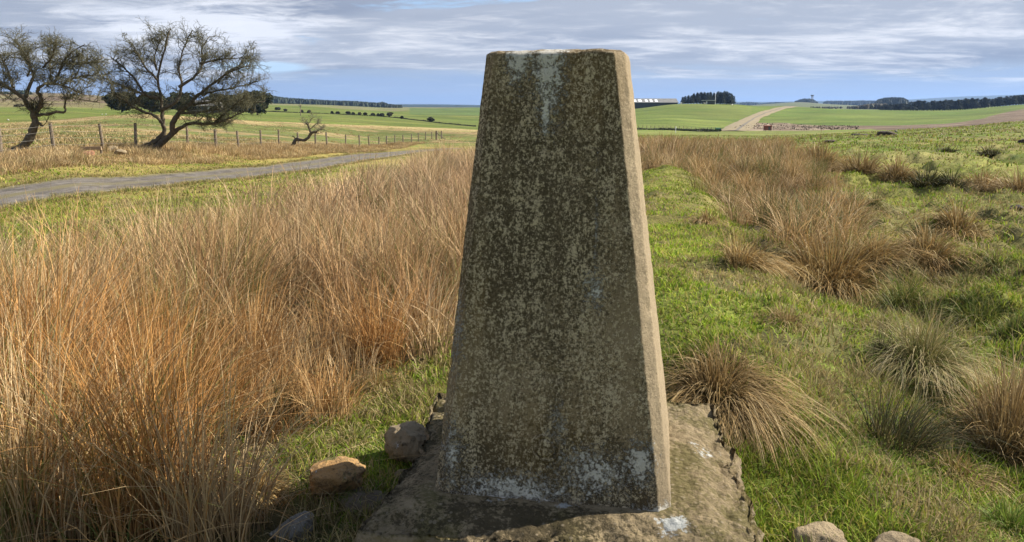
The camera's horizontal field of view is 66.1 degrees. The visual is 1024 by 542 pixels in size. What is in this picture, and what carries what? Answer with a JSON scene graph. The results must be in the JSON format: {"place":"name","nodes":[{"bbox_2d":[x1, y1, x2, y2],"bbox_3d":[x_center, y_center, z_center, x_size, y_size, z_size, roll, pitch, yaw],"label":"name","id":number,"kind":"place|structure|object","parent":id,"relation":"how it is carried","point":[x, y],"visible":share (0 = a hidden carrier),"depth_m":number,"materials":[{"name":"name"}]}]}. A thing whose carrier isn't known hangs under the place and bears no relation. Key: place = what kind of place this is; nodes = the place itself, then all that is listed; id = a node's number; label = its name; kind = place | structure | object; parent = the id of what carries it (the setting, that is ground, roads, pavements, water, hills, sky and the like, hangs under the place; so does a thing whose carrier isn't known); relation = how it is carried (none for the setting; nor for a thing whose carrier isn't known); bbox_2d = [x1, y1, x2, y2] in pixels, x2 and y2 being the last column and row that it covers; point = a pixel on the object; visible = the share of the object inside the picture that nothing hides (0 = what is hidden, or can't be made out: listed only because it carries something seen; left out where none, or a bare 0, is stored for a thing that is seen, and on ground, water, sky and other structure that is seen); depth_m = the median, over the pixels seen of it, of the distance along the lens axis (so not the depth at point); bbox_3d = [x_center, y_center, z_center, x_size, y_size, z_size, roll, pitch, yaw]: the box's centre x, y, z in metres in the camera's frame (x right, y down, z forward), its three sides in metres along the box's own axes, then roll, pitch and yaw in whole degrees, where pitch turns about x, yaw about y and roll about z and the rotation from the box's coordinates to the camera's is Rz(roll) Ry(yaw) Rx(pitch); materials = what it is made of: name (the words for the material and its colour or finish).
{"place":"outdoors","nodes":[
{"label":"outdoors","id":0,"kind":"place"},
{"bbox_2d":[0,91,1023,541],"bbox_3d":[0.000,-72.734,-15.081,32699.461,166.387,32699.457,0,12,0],"label":"ground","id":1,"kind":"structure","parent":0,"point":[716,115],"depth_m":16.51,"materials":[{"name":"green plant"}]},
{"bbox_2d":[3,89,32,94],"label":"distant woodland","id":2,"kind":"object","parent":1,"relation":"on","point":[22,92],"visible":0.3,"depth_m":690.20,"materials":[{"name":"green plant"}]},
{"bbox_2d":[0,24,119,151],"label":"hawthorn tree","id":3,"kind":"object","parent":1,"relation":"on","point":[77,57],"visible":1,"depth_m":31.72,"materials":[{"name":"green plant"}]},
{"bbox_2d":[83,150,94,154],"bbox_3d":[-16.463,-4.526,30.512,0.506,0.286,0.412,-4,12,-17],"label":"rubble lump","id":4,"kind":"object","parent":1,"relation":"on","point":[92,152],"visible":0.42,"depth_m":30.47,"materials":[{"name":"beige stone"}]},
{"bbox_2d":[80,146,101,153],"bbox_3d":[-17.243,-4.853,32.300,0.821,0.509,0.135,-1,12,-4],"label":"plank step","id":5,"kind":"object","parent":1,"relation":"on","point":[93,148],"visible":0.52,"depth_m":32.20,"materials":[{"name":"brown wood"}]},
{"bbox_2d":[101,93,135,112],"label":"evergreen tree","id":6,"kind":"object","parent":1,"relation":"on","point":[116,106],"visible":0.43,"depth_m":240.53,"materials":[{"name":"green plant"}]},
{"bbox_2d":[113,149,126,154],"bbox_3d":[-16.504,-4.979,33.161,0.538,0.307,0.419,-5,13,-22],"label":"stone","id":7,"kind":"object","parent":1,"relation":"on","point":[119,151],"visible":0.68,"depth_m":33.02,"materials":[{"name":"stone"}]},
{"bbox_2d":[136,91,168,111],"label":"evergreen tree","id":8,"kind":"object","parent":1,"relation":"on","point":[151,103],"visible":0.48,"depth_m":244.02,"materials":[{"name":"green plant"}]},
{"bbox_2d":[165,91,194,110],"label":"evergreen tree","id":9,"kind":"object","parent":1,"relation":"on","point":[176,95],"visible":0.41,"depth_m":248.29,"materials":[{"name":"green plant"}]},
{"bbox_2d":[91,15,275,148],"bbox_3d":[-15.512,-8.809,37.261,8.521,6.406,3.662,0,12,0],"label":"hawthorn tree","id":10,"kind":"object","parent":1,"relation":"on","point":[161,139],"visible":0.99,"depth_m":37.19,"materials":[{"name":"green plant"}]},
{"bbox_2d":[189,98,221,112],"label":"farmhouse","id":11,"kind":"object","parent":1,"relation":"on","point":[197,106],"visible":0.28,"depth_m":254.14,"materials":[{"name":"stone"}]},
{"bbox_2d":[0,151,415,212],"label":"verge tufts","id":12,"kind":"object","parent":1,"relation":"on","point":[136,189],"visible":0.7,"depth_m":22.19,"materials":[{"name":"plant"}]},
{"bbox_2d":[0,138,427,175],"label":"verge dry grass","id":13,"kind":"structure","parent":1,"relation":"on","point":[29,159],"depth_m":34.90,"materials":[{"name":"plant"}]},
{"bbox_2d":[0,123,431,154],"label":"wire fence","id":14,"kind":"object","parent":1,"relation":"on","point":[50,131],"visible":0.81,"depth_m":42.66,"materials":[{"name":"brown wood"}]},
{"bbox_2d":[0,148,462,208],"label":"lane","id":15,"kind":"structure","parent":1,"relation":"on","point":[41,189],"depth_m":23.14,"materials":[{"name":"grey asphalt"}]},
{"bbox_2d":[224,95,243,112],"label":"evergreen tree","id":16,"kind":"object","parent":1,"relation":"on","point":[236,104],"visible":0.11,"depth_m":254.38,"materials":[{"name":"green plant"}]},
{"bbox_2d":[0,114,476,151],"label":"rough field grass","id":17,"kind":"structure","parent":1,"relation":"on","point":[17,139],"depth_m":65.69,"materials":[{"name":"plant"}]},
{"bbox_2d":[241,90,273,114],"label":"evergreen tree","id":18,"kind":"object","parent":1,"relation":"on","point":[261,109],"visible":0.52,"depth_m":250.71,"materials":[{"name":"green plant"}]},
{"bbox_2d":[233,456,306,511],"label":"grass tussock","id":19,"kind":"object","parent":1,"relation":"on","point":[276,486],"depth_m":2.70,"materials":[{"name":"plant"}]},
{"bbox_2d":[250,360,326,437],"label":"grass tussock","id":20,"kind":"object","parent":1,"relation":"on","point":[282,420],"depth_m":3.31,"materials":[{"name":"plant"}]},
{"bbox_2d":[269,510,313,541],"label":"stone","id":21,"kind":"object","parent":1,"relation":"on","point":[308,524],"visible":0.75,"depth_m":2.39,"materials":[{"name":"grey stone"}]},
{"bbox_2d":[291,111,327,145],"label":"stunted tree","id":22,"kind":"object","parent":1,"relation":"on","point":[296,139],"visible":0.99,"depth_m":57.36,"materials":[{"name":"brown plant"}]},
{"bbox_2d":[0,136,644,541],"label":"long dry grass","id":23,"kind":"structure","parent":1,"relation":"on","point":[106,374],"depth_m":3.39,"materials":[{"name":"plant"}]},
{"bbox_2d":[309,456,365,496],"bbox_3d":[-0.596,0.713,2.686,0.192,0.143,0.160,-1,12,-6],"label":"stone","id":24,"kind":"object","parent":1,"relation":"on","point":[340,479],"visible":0.78,"depth_m":2.64,"materials":[{"name":"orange stone"}]},
{"bbox_2d":[272,95,402,107],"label":"distant woodland","id":25,"kind":"object","parent":1,"relation":"on","point":[279,100],"visible":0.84,"depth_m":1232.69,"materials":[{"name":"green plant"}]},
{"bbox_2d":[312,420,380,454],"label":"grass tussock","id":26,"kind":"object","parent":1,"relation":"on","point":[351,432],"depth_m":3.13,"materials":[{"name":"plant"}]},
{"bbox_2d":[339,487,387,515],"bbox_3d":[-0.479,0.778,2.619,0.196,0.066,0.171,4,12,17],"label":"stone","id":27,"kind":"object","parent":1,"relation":"on","point":[350,499],"visible":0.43,"depth_m":2.60,"materials":[{"name":"grey stone"}]},
{"bbox_2d":[266,111,475,126],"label":"hedge","id":28,"kind":"object","parent":1,"relation":"on","point":[381,116],"visible":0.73,"depth_m":373.28,"materials":[{"name":"green plant"}]},
{"bbox_2d":[352,363,424,398],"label":"grass tussock","id":29,"kind":"object","parent":1,"relation":"on","point":[381,380],"depth_m":3.72,"materials":[{"name":"plant"}]},
{"bbox_2d":[395,469,404,479],"bbox_3d":[-0.387,0.729,2.802,0.063,0.062,0.050,9,15,38],"label":"stone","id":30,"kind":"object","parent":1,"relation":"on","point":[398,472],"visible":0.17,"depth_m":2.79,"materials":[{"name":"stone"}]},
{"bbox_2d":[384,421,426,462],"bbox_3d":[-0.390,0.651,2.973,0.190,0.149,0.196,7,14,32],"label":"stone","id":31,"kind":"object","parent":1,"relation":"on","point":[406,440],"visible":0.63,"depth_m":2.90,"materials":[{"name":"stone"}]},
{"bbox_2d":[354,48,764,541],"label":"trig pillar","id":32,"kind":"structure","parent":1,"relation":"on","point":[555,415],"depth_m":2.08,"materials":[{"name":"concrete"}]},
{"bbox_2d":[634,98,678,108],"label":"barn","id":33,"kind":"structure","parent":1,"relation":"on","point":[644,102],"depth_m":554.17,"materials":[{"name":"grey metal"}]},
{"bbox_2d":[638,126,715,131],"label":"stock fence","id":34,"kind":"object","parent":1,"relation":"on","point":[679,127],"visible":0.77,"depth_m":234.04,"materials":[{"name":"metal"}]},
{"bbox_2d":[637,128,721,131],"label":"hedge","id":35,"kind":"object","parent":1,"relation":"on","point":[701,130],"visible":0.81,"depth_m":231.06,"materials":[{"name":"green plant"}]},
{"bbox_2d":[459,131,918,256],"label":"long dry grass","id":36,"kind":"structure","parent":1,"relation":"on","point":[769,205],"depth_m":12.77,"materials":[{"name":"plant"}]},
{"bbox_2d":[695,92,700,102],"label":"conifer tree","id":37,"kind":"object","parent":1,"relation":"on","point":[697,97],"visible":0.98,"depth_m":559.94,"materials":[{"name":"green plant"}]},
{"bbox_2d":[679,204,728,225],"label":"grass tussock","id":38,"kind":"object","parent":1,"relation":"on","point":[706,215],"depth_m":7.54,"materials":[{"name":"plant"}]},
{"bbox_2d":[701,100,715,103],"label":"field shed","id":39,"kind":"structure","parent":1,"relation":"on","point":[708,101],"depth_m":543.07,"materials":[{"name":"white paint"}]},
{"bbox_2d":[716,92,721,103],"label":"conifer tree","id":40,"kind":"object","parent":1,"relation":"on","point":[720,93],"visible":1,"depth_m":555.62,"materials":[{"name":"green plant"}]},
{"bbox_2d":[718,92,725,104],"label":"conifer tree","id":41,"kind":"object","parent":1,"relation":"on","point":[722,100],"visible":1,"depth_m":554.67,"materials":[{"name":"green plant"}]},
{"bbox_2d":[724,91,731,103],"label":"conifer tree","id":42,"kind":"object","parent":1,"relation":"on","point":[725,96],"visible":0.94,"depth_m":557.30,"materials":[{"name":"green plant"}]},
{"bbox_2d":[724,92,732,103],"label":"conifer tree","id":43,"kind":"object","parent":1,"relation":"on","point":[729,93],"visible":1,"depth_m":557.02,"materials":[{"name":"green plant"}]},
{"bbox_2d":[736,102,788,104],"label":"distant woodland","id":44,"kind":"object","parent":1,"relation":"on","point":[747,103],"visible":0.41,"depth_m":3305.56,"materials":[{"name":"green plant"}]},
{"bbox_2d":[662,332,869,479],"bbox_3d":[0.890,0.467,3.051,0.972,0.415,0.794,10,15,39],"label":"grass tussock","id":45,"kind":"object","parent":1,"relation":"on","point":[758,408],"depth_m":3.10,"materials":[{"name":"plant"}]},
{"bbox_2d":[712,226,822,288],"bbox_3d":[1.762,-0.139,5.547,0.863,0.447,0.893,8,14,33],"label":"grass tussock","id":46,"kind":"object","parent":1,"relation":"on","point":[752,259],"depth_m":5.46,"materials":[{"name":"plant"}]},
{"bbox_2d":[763,125,771,130],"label":"field hut","id":47,"kind":"object","parent":1,"relation":"on","point":[767,127],"visible":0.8,"depth_m":235.61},
{"bbox_2d":[745,298,824,340],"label":"grass tussock","id":48,"kind":"object","parent":1,"relation":"on","point":[795,317],"depth_m":4.15,"materials":[{"name":"plant"}]},
{"bbox_2d":[739,123,858,129],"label":"brash","id":49,"kind":"object","parent":1,"relation":"on","point":[855,127],"visible":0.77,"depth_m":275.46,"materials":[{"name":"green plant"}]},
{"bbox_2d":[776,156,825,184],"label":"grass tussock","id":50,"kind":"object","parent":1,"relation":"on","point":[792,174],"depth_m":15.20,"materials":[{"name":"plant"}]},
{"bbox_2d":[787,415,824,445],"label":"grass tussock","id":51,"kind":"object","parent":1,"relation":"on","point":[805,430],"depth_m":3.02,"materials":[{"name":"plant"}]},
{"bbox_2d":[795,98,817,102],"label":"distant woodland","id":52,"kind":"object","parent":1,"relation":"on","point":[809,100],"visible":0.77,"depth_m":2400.50,"materials":[{"name":"green plant"}]},
{"bbox_2d":[791,521,846,541],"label":"stone","id":53,"kind":"object","parent":1,"relation":"on","point":[817,529],"visible":0.98,"depth_m":2.23,"materials":[{"name":"stone"}]},
{"bbox_2d":[803,130,851,171],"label":"rush clump","id":54,"kind":"object","parent":1,"relation":"on","point":[822,154],"visible":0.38,"depth_m":18.08,"materials":[{"name":"plant"}]},
{"bbox_2d":[810,106,851,108],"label":"distant woodland","id":55,"kind":"object","parent":1,"relation":"on","point":[840,107],"visible":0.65,"depth_m":1051.65,"materials":[{"name":"green plant"}]},
{"bbox_2d":[756,206,931,306],"bbox_3d":[2.624,-0.107,6.683,1.825,0.873,1.872,9,15,36],"label":"grass tussock","id":56,"kind":"object","parent":1,"relation":"on","point":[825,276],"depth_m":6.74,"materials":[{"name":"plant"}]},
{"bbox_2d":[823,100,874,104],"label":"distant woodland","id":57,"kind":"object","parent":1,"relation":"on","point":[854,102],"visible":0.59,"depth_m":2958.32,"materials":[{"name":"green plant"}]},
{"bbox_2d":[817,140,886,174],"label":"rush clump","id":58,"kind":"object","parent":1,"relation":"on","point":[856,165],"visible":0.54,"depth_m":15.68,"materials":[{"name":"plant"}]},
{"bbox_2d":[686,121,1023,451],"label":"tufts","id":59,"kind":"object","parent":1,"relation":"on","point":[925,133],"visible":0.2,"depth_m":33.48,"materials":[{"name":"plant"}]},
{"bbox_2d":[828,194,895,228],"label":"grass tussock","id":60,"kind":"object","parent":1,"relation":"on","point":[857,205],"depth_m":9.30,"materials":[{"name":"plant"}]},
{"bbox_2d":[852,103,885,108],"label":"distant woodland","id":61,"kind":"object","parent":1,"relation":"on","point":[871,106],"visible":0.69,"depth_m":885.29,"materials":[{"name":"green plant"}]},
{"bbox_2d":[855,318,908,360],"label":"rush clump","id":62,"kind":"object","parent":1,"relation":"on","point":[879,345],"visible":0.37,"depth_m":3.95,"materials":[{"name":"plant"}]},
{"bbox_2d":[862,186,908,214],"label":"grass tussock","id":63,"kind":"object","parent":1,"relation":"on","point":[881,203],"depth_m":10.99,"materials":[{"name":"plant"}]},
{"bbox_2d":[876,131,894,135],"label":"trough","id":64,"kind":"object","parent":1,"relation":"on","point":[884,133],"visible":0.57,"depth_m":68.59,"materials":[{"name":"metal"}]},
{"bbox_2d":[858,305,921,332],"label":"grass tussock","id":65,"kind":"object","parent":1,"relation":"on","point":[890,319],"depth_m":4.61,"materials":[{"name":"plant"}]},
{"bbox_2d":[875,97,908,106],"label":"distant woodland","id":66,"kind":"object","parent":1,"relation":"on","point":[892,100],"visible":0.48,"depth_m":1421.23,"materials":[{"name":"green plant"}]},
{"bbox_2d":[873,531,920,541],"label":"stone","id":67,"kind":"object","parent":1,"relation":"on","point":[892,536],"visible":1,"depth_m":2.21,"materials":[{"name":"stone"}]},
{"bbox_2d":[866,151,929,182],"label":"rush clump","id":68,"kind":"object","parent":1,"relation":"on","point":[895,169],"visible":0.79,"depth_m":15.05,"materials":[{"name":"plant"}]},
{"bbox_2d":[851,264,945,313],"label":"grass tussock","id":69,"kind":"object","parent":1,"relation":"on","point":[912,294],"depth_m":6.04,"materials":[{"name":"plant"}]},
{"bbox_2d":[845,224,957,281],"bbox_3d":[3.352,-0.227,6.951,0.990,0.496,1.008,0,12,0],"label":"grass tussock","id":70,"kind":"object","parent":1,"relation":"on","point":[895,248],"depth_m":6.88,"materials":[{"name":"plant"}]},
{"bbox_2d":[906,101,913,110],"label":"conifer tree","id":71,"kind":"object","parent":1,"relation":"on","point":[908,107],"visible":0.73,"depth_m":644.43,"materials":[{"name":"green plant"}]},
{"bbox_2d":[909,101,917,110],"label":"conifer tree","id":72,"kind":"object","parent":1,"relation":"on","point":[914,108],"visible":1,"depth_m":633.72,"materials":[{"name":"green plant"}]},
{"bbox_2d":[916,100,923,109],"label":"conifer tree","id":73,"kind":"object","parent":1,"relation":"on","point":[919,102],"visible":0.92,"depth_m":638.04,"materials":[{"name":"green plant"}]},
{"bbox_2d":[826,286,1021,420],"bbox_3d":[2.014,0.337,3.797,1.196,0.550,1.015,0,12,0],"label":"grass tussock","id":74,"kind":"object","parent":1,"relation":"on","point":[915,348],"depth_m":3.81,"materials":[{"name":"plant"}]},
{"bbox_2d":[837,366,1014,479],"bbox_3d":[1.613,0.549,3.063,0.707,0.336,0.720,2,12,12],"label":"rush clump","id":75,"kind":"object","parent":1,"relation":"on","point":[907,432],"visible":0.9,"depth_m":3.03,"materials":[{"name":"plant"}]},
{"bbox_2d":[922,103,932,109],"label":"conifer tree","id":76,"kind":"object","parent":1,"relation":"on","point":[928,106],"visible":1,"depth_m":634.76,"materials":[{"name":"green plant"}]},
{"bbox_2d":[898,162,969,187],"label":"rush clump","id":77,"kind":"object","parent":1,"relation":"on","point":[928,179],"visible":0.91,"depth_m":13.57,"materials":[{"name":"plant"}]},
{"bbox_2d":[877,211,992,274],"bbox_3d":[3.759,-0.276,7.063,1.102,0.602,1.088,0,12,0],"label":"grass tussock","id":78,"kind":"object","parent":1,"relation":"on","point":[933,246],"depth_m":6.96,"materials":[{"name":"plant"}]},
{"bbox_2d":[935,100,944,110],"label":"conifer tree","id":79,"kind":"object","parent":1,"relation":"on","point":[939,103],"visible":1,"depth_m":632.89,"materials":[{"name":"green plant"}]},
{"bbox_2d":[940,101,947,109],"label":"conifer tree","id":80,"kind":"object","parent":1,"relation":"on","point":[943,107],"visible":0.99,"depth_m":632.56,"materials":[{"name":"green plant"}]},
{"bbox_2d":[889,187,1011,243],"bbox_3d":[4.813,-0.585,8.603,1.339,0.662,1.390,0,12,0],"label":"grass tussock","id":81,"kind":"object","parent":1,"relation":"on","point":[953,219],"depth_m":8.58,"materials":[{"name":"plant"}]},
{"bbox_2d":[937,145,967,151],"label":"rush clump","id":82,"kind":"object","parent":1,"relation":"on","point":[947,149],"visible":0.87,"depth_m":22.85,"materials":[{"name":"plant"}]},
{"bbox_2d":[951,99,962,108],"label":"conifer tree","id":83,"kind":"object","parent":1,"relation":"on","point":[958,101],"visible":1,"depth_m":632.50,"materials":[{"name":"green plant"}]},
{"bbox_2d":[894,330,1023,497],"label":"grass tussock","id":84,"kind":"object","parent":1,"relation":"on","point":[1005,405],"depth_m":3.16,"materials":[{"name":"plant"}]},
{"bbox_2d":[934,168,983,190],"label":"rush clump","id":85,"kind":"object","parent":1,"relation":"on","point":[950,182],"visible":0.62,"depth_m":13.46,"materials":[{"name":"plant"}]},
{"bbox_2d":[934,270,988,287],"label":"grass tussock","id":86,"kind":"object","parent":1,"relation":"on","point":[967,279],"depth_m":6.53,"materials":[{"name":"plant"}]},
{"bbox_2d":[961,98,970,109],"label":"conifer tree","id":87,"kind":"object","parent":1,"relation":"on","point":[965,100],"visible":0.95,"depth_m":635.50,"materials":[{"name":"green plant"}]},
{"bbox_2d":[916,284,1020,331],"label":"grass tussock","id":88,"kind":"object","parent":1,"relation":"on","point":[989,311],"depth_m":5.47,"materials":[{"name":"plant"}]},
{"bbox_2d":[917,443,1023,507],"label":"grass tussock","id":89,"kind":"object","parent":1,"relation":"on","point":[951,463],"depth_m":2.88,"materials":[{"name":"plant"}]},
{"bbox_2d":[969,99,979,107],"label":"conifer tree","id":90,"kind":"object","parent":1,"relation":"on","point":[974,104],"visible":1,"depth_m":632.42,"materials":[{"name":"green plant"}]},
{"bbox_2d":[959,164,1008,190],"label":"rush clump","id":91,"kind":"object","parent":1,"relation":"on","point":[977,180],"visible":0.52,"depth_m":14.10,"materials":[{"name":"plant"}]},
{"bbox_2d":[980,98,990,107],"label":"conifer tree","id":92,"kind":"object","parent":1,"relation":"on","point":[986,100],"visible":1,"depth_m":634.60,"materials":[{"name":"green plant"}]},
{"bbox_2d":[968,142,1013,156],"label":"rush clump","id":93,"kind":"object","parent":1,"relation":"on","point":[985,153],"visible":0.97,"depth_m":21.84,"materials":[{"name":"plant"}]},
{"bbox_2d":[962,488,1023,541],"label":"grass tussock","id":94,"kind":"object","parent":1,"relation":"on","point":[1014,523],"depth_m":2.54,"materials":[{"name":"plant"}]},
{"bbox_2d":[964,306,1023,346],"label":"grass tussock","id":95,"kind":"object","parent":1,"relation":"on","point":[1006,329],"depth_m":5.00,"materials":[{"name":"plant"}]},
{"bbox_2d":[972,162,1023,194],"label":"rush clump","id":96,"kind":"object","parent":1,"relation":"on","point":[1017,185],"visible":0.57,"depth_m":13.29,"materials":[{"name":"plant"}]},
{"bbox_2d":[979,242,1020,277],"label":"grass tussock","id":97,"kind":"object","parent":1,"relation":"on","point":[995,261],"depth_m":6.83,"materials":[{"name":"plant"}]},
{"bbox_2d":[994,97,1005,105],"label":"conifer tree","id":98,"kind":"object","parent":1,"relation":"on","point":[1002,101],"visible":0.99,"depth_m":635.41,"materials":[{"name":"green plant"}]},
{"bbox_2d":[993,462,1023,496],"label":"grass tussock","id":99,"kind":"object","parent":1,"relation":"on","point":[1021,476],"depth_m":2.93,"materials":[{"name":"plant"}]},
{"bbox_2d":[1008,96,1017,104],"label":"conifer tree","id":100,"kind":"object","parent":1,"relation":"on","point":[1011,102],"visible":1,"depth_m":632.71,"materials":[{"name":"green plant"}]},
{"bbox_2d":[0,0,1023,104],"label":"sky","id":101,"kind":"structure","parent":0,"point":[387,51],"materials":[{"name":"blue"}]},
{"bbox_2d":[721,106,796,130],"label":"track","id":102,"kind":"structure","parent":0,"point":[752,120],"depth_m":344.81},
{"bbox_2d":[1010,205,1023,209],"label":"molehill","id":103,"kind":"object","parent":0,"point":[1018,206],"visible":0.48,"depth_m":10.37,"materials":[{"name":"soil"}]}
]}

